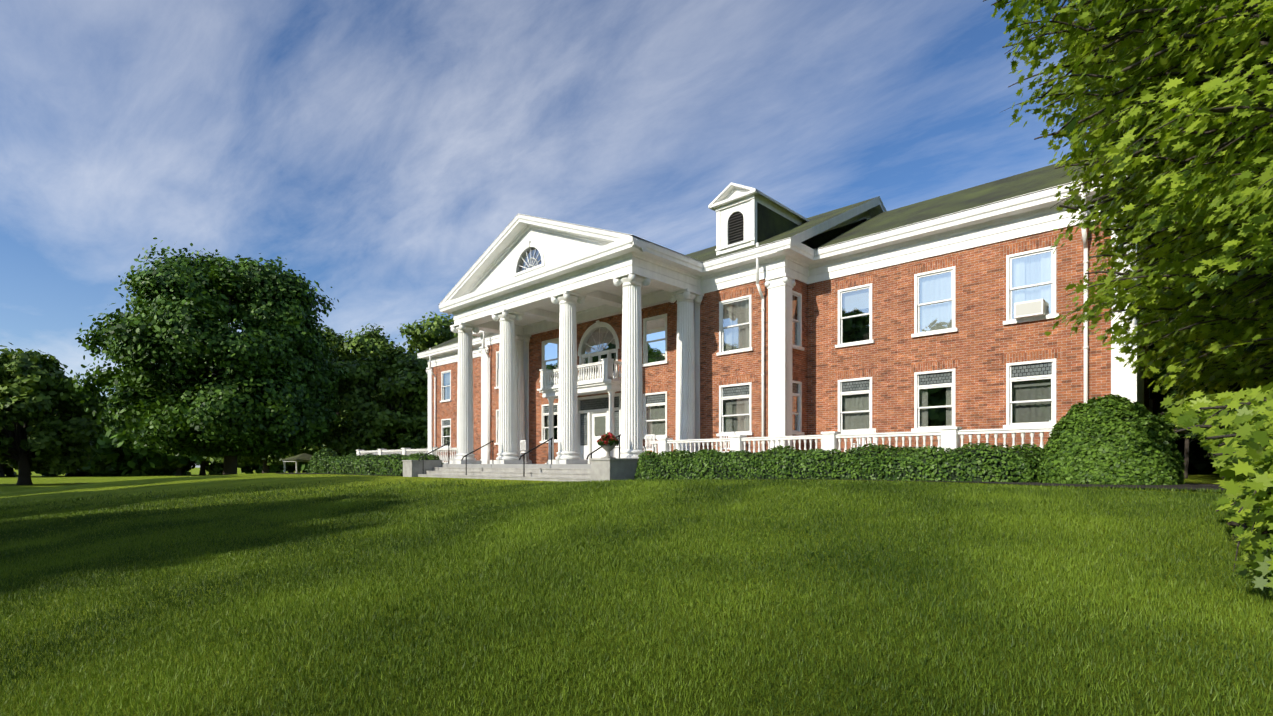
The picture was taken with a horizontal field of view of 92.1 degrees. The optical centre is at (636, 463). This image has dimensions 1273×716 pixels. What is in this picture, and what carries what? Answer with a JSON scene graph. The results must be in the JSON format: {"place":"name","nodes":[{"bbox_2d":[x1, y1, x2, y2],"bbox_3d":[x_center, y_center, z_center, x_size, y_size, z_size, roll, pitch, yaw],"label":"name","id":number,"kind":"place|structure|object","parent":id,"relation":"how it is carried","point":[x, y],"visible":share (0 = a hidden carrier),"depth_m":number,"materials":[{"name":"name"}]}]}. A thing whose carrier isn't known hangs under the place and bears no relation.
{"place":"outdoors","nodes":[
{"label":"outdoors","id":0,"kind":"place"},
{"bbox_2d":[3,409,57,476],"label":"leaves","id":1,"kind":"object","parent":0,"point":[8,475],"depth_m":115.04,"materials":[{"name":"green plant"}]},
{"bbox_2d":[0,0,1133,467],"label":"sky","id":2,"kind":"structure","parent":0,"point":[378,149],"materials":[{"name":"blue"}]},
{"bbox_2d":[0,467,1272,715],"bbox_3d":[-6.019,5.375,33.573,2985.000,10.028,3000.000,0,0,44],"label":"lawn","id":3,"kind":"structure","parent":0,"point":[58,487],"depth_m":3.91,"materials":[{"name":"green plant"}]},
{"bbox_2d":[0,401,23,476],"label":"tree line leaves","id":4,"kind":"object","parent":3,"relation":"on","point":[8,470],"depth_m":113.82,"materials":[{"name":"green plant"}]},
{"bbox_2d":[0,342,110,484],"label":"tree","id":5,"kind":"object","parent":3,"relation":"on","point":[53,442],"depth_m":63.36,"materials":[{"name":"green plant"}]},
{"bbox_2d":[16,422,130,476],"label":"tree line leaves","id":6,"kind":"object","parent":3,"relation":"on","point":[45,473],"depth_m":120.45,"materials":[{"name":"green plant"}]},
{"bbox_2d":[77,392,159,475],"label":"tree line leaves","id":7,"kind":"object","parent":3,"relation":"on","point":[136,470],"depth_m":118.56,"materials":[{"name":"green plant"}]},
{"bbox_2d":[75,396,162,475],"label":"tree line leaves","id":8,"kind":"object","parent":3,"relation":"on","point":[106,447],"visible":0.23,"depth_m":116.71,"materials":[{"name":"green plant"}]},
{"bbox_2d":[109,422,213,475],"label":"tree line leaves","id":9,"kind":"object","parent":3,"relation":"on","point":[151,457],"depth_m":118.36,"materials":[{"name":"green plant"}]},
{"bbox_2d":[155,457,250,474],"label":"tree line leaves","id":10,"kind":"object","parent":3,"relation":"on","point":[213,468],"depth_m":127.98,"materials":[{"name":"green plant"}]},
{"bbox_2d":[60,237,348,474],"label":"tree","id":11,"kind":"object","parent":3,"relation":"on","point":[290,387],"depth_m":56.04,"materials":[{"name":"green plant"}]},
{"bbox_2d":[256,446,269,472],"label":"tree trunk","id":12,"kind":"object","parent":3,"relation":"on","point":[265,468],"visible":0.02,"depth_m":91.95,"materials":[{"name":"brown plant"}]},
{"bbox_2d":[203,400,322,465],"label":"tree leaves","id":13,"kind":"object","parent":12,"relation":"attached to","point":[260,458],"visible":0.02,"depth_m":91.52,"materials":[{"name":"green plant"}]},
{"bbox_2d":[241,459,294,472],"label":"bushes","id":14,"kind":"object","parent":3,"relation":"on","point":[274,468],"depth_m":127.04,"materials":[{"name":"green plant"}]},
{"bbox_2d":[240,463,300,473],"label":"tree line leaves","id":15,"kind":"object","parent":3,"relation":"on","point":[249,468],"visible":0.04,"depth_m":132.22,"materials":[{"name":"green plant"}]},
{"bbox_2d":[258,463,307,472],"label":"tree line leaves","id":16,"kind":"object","parent":3,"relation":"on","point":[303,467],"depth_m":126.32,"materials":[{"name":"green plant"}]},
{"bbox_2d":[282,453,312,472],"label":"garden pavilion","id":17,"kind":"structure","parent":3,"relation":"on","point":[304,457],"depth_m":76.79,"materials":[{"name":"white paint"}]},
{"bbox_2d":[306,448,338,472],"bbox_3d":[-19.266,0.026,38.113,2.219,2.068,2.169,0,0,44],"label":"ball shrub","id":18,"kind":"object","parent":3,"relation":"on","point":[322,453],"depth_m":37.44,"materials":[{"name":"green plant"}]},
{"bbox_2d":[319,452,442,475],"bbox_3d":[-14.162,0.053,33.229,12.477,1.336,2.057,0,0,44],"label":"hedge","id":19,"kind":"object","parent":3,"relation":"on","point":[357,459],"depth_m":32.01,"materials":[{"name":"green plant"}]},
{"bbox_2d":[349,384,415,445],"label":"tree trunk","id":20,"kind":"object","parent":3,"relation":"on","point":[400,405],"depth_m":71.54,"materials":[{"name":"brown plant"}]},
{"bbox_2d":[321,338,427,455],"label":"tree leaves","id":21,"kind":"object","parent":20,"relation":"attached to","point":[368,426],"visible":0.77,"depth_m":69.06,"materials":[{"name":"green plant"}]},
{"bbox_2d":[402,458,639,481],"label":"entrance steps","id":22,"kind":"structure","parent":3,"relation":"on","point":[599,469],"depth_m":22.42,"materials":[{"name":"white stone"}]},
{"bbox_2d":[418,434,620,476],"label":"handrails","id":23,"kind":"object","parent":22,"relation":"on","point":[523,455],"visible":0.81,"depth_m":22.86,"materials":[{"name":"black metal"}]},
{"bbox_2d":[440,214,703,463],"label":"portico","id":24,"kind":"structure","parent":22,"relation":"on","point":[521,245],"depth_m":23.79,"materials":[{"name":"white paint"}]},
{"bbox_2d":[601,441,615,457],"bbox_3d":[-0.869,-0.426,18.953,0.540,0.531,0.540,0,0,44],"label":"flower urn","id":25,"kind":"object","parent":22,"relation":"on","point":[607,448],"visible":0.6,"depth_m":18.83,"materials":[{"name":"stone"}]},
{"bbox_2d":[597,432,618,445],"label":"urn flowers","id":26,"kind":"object","parent":25,"relation":"on","point":[609,437],"visible":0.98,"depth_m":18.79,"materials":[{"name":"red plant"}]},
{"bbox_2d":[516,428,875,462],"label":"chairs","id":27,"kind":"object","parent":22,"relation":"on","point":[522,446],"visible":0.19,"depth_m":22.87,"materials":[{"name":"white paint"}]},
{"bbox_2d":[279,473,1225,489],"bbox_3d":[-5.182,0.469,23.602,45.800,0.226,3.749,0,0,44],"label":"mulch bed","id":28,"kind":"object","parent":3,"relation":"on","point":[1187,486],"visible":0.4,"depth_m":10.06,"materials":[{"name":"brown soil"}]},
{"bbox_2d":[634,442,1041,481],"bbox_3d":[4.254,0.085,15.624,10.790,1.128,2.010,0,0,44],"label":"hedge","id":29,"kind":"object","parent":28,"relation":"on","point":[1021,463],"depth_m":14.04,"materials":[{"name":"green plant"}]},
{"bbox_2d":[417,172,1163,463],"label":"building trim","id":30,"kind":"structure","parent":3,"relation":"on","point":[780,271],"depth_m":21.01,"materials":[{"name":"white paint"}]},
{"bbox_2d":[417,153,1103,358],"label":"roof","id":31,"kind":"structure","parent":30,"relation":"on","point":[747,218],"depth_m":22.43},
{"bbox_2d":[1037,394,1184,484],"bbox_3d":[8.621,-0.176,11.282,2.201,2.214,2.193,0,0,44],"label":"ball shrub","id":32,"kind":"object","parent":3,"relation":"on","point":[1093,468],"depth_m":10.61,"materials":[{"name":"green plant"}]},
{"bbox_2d":[983,0,1272,595],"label":"maple","id":33,"kind":"object","parent":3,"relation":"on","point":[1250,472],"depth_m":7.64,"materials":[{"name":"green plant"}]},
{"bbox_2d":[1069,108,1191,456],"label":"tree leaves","id":34,"kind":"object","parent":3,"relation":"on","point":[1096,146],"depth_m":33.42,"materials":[{"name":"green plant"}]},
{"bbox_2d":[1063,114,1270,454],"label":"tree leaves","id":35,"kind":"object","parent":3,"relation":"on","point":[1158,396],"depth_m":18.55,"materials":[{"name":"green plant"}]},
{"bbox_2d":[1154,371,1217,477],"bbox_3d":[13.790,-0.962,15.451,1.521,2.869,1.507,0,0,44],"label":"tree","id":36,"kind":"object","parent":3,"relation":"on","point":[1171,427],"depth_m":15.39,"materials":[{"name":"green plant"}]},
{"bbox_2d":[1159,242,1222,474],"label":"evergreen leaves","id":37,"kind":"object","parent":3,"relation":"on","point":[1200,462],"depth_m":20.44,"materials":[{"name":"green plant"}]},
{"bbox_2d":[1187,285,1272,400],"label":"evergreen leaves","id":38,"kind":"object","parent":3,"relation":"on","point":[1236,383],"depth_m":15.59,"materials":[{"name":"green plant"}]},
{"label":"tree trunk","id":39,"kind":"object","parent":3,"relation":"on","visible":0},
{"bbox_2d":[279,323,411,460],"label":"tree leaves","id":40,"kind":"object","parent":39,"relation":"on","point":[368,342],"visible":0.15,"depth_m":85.09,"materials":[{"name":"green plant"}]},
{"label":"tree trunk","id":41,"kind":"object","parent":3,"relation":"on","visible":0},
{"bbox_2d":[371,311,457,412],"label":"tree","id":42,"kind":"object","parent":41,"relation":"attached to","point":[420,336],"visible":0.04,"depth_m":86.96,"materials":[{"name":"green plant"}]},
{"bbox_2d":[356,427,1053,463],"bbox_3d":[-2.247,-0.422,26.668,37.600,0.880,4.600,0,0,44],"label":"terrace balustrade","id":43,"kind":"object","parent":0,"point":[949,437],"visible":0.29,"depth_m":16.43,"materials":[{"name":"white paint"}]},
{"bbox_2d":[432,222,1156,463],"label":"mansion walls","id":44,"kind":"structure","parent":0,"point":[981,341],"depth_m":19.90,"materials":[{"name":"red brick"}]},
{"bbox_2d":[440,245,1152,463],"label":"windows","id":45,"kind":"structure","parent":44,"relation":"in","point":[1030,297],"depth_m":20.77,"materials":[{"name":"white glass"}]}
]}

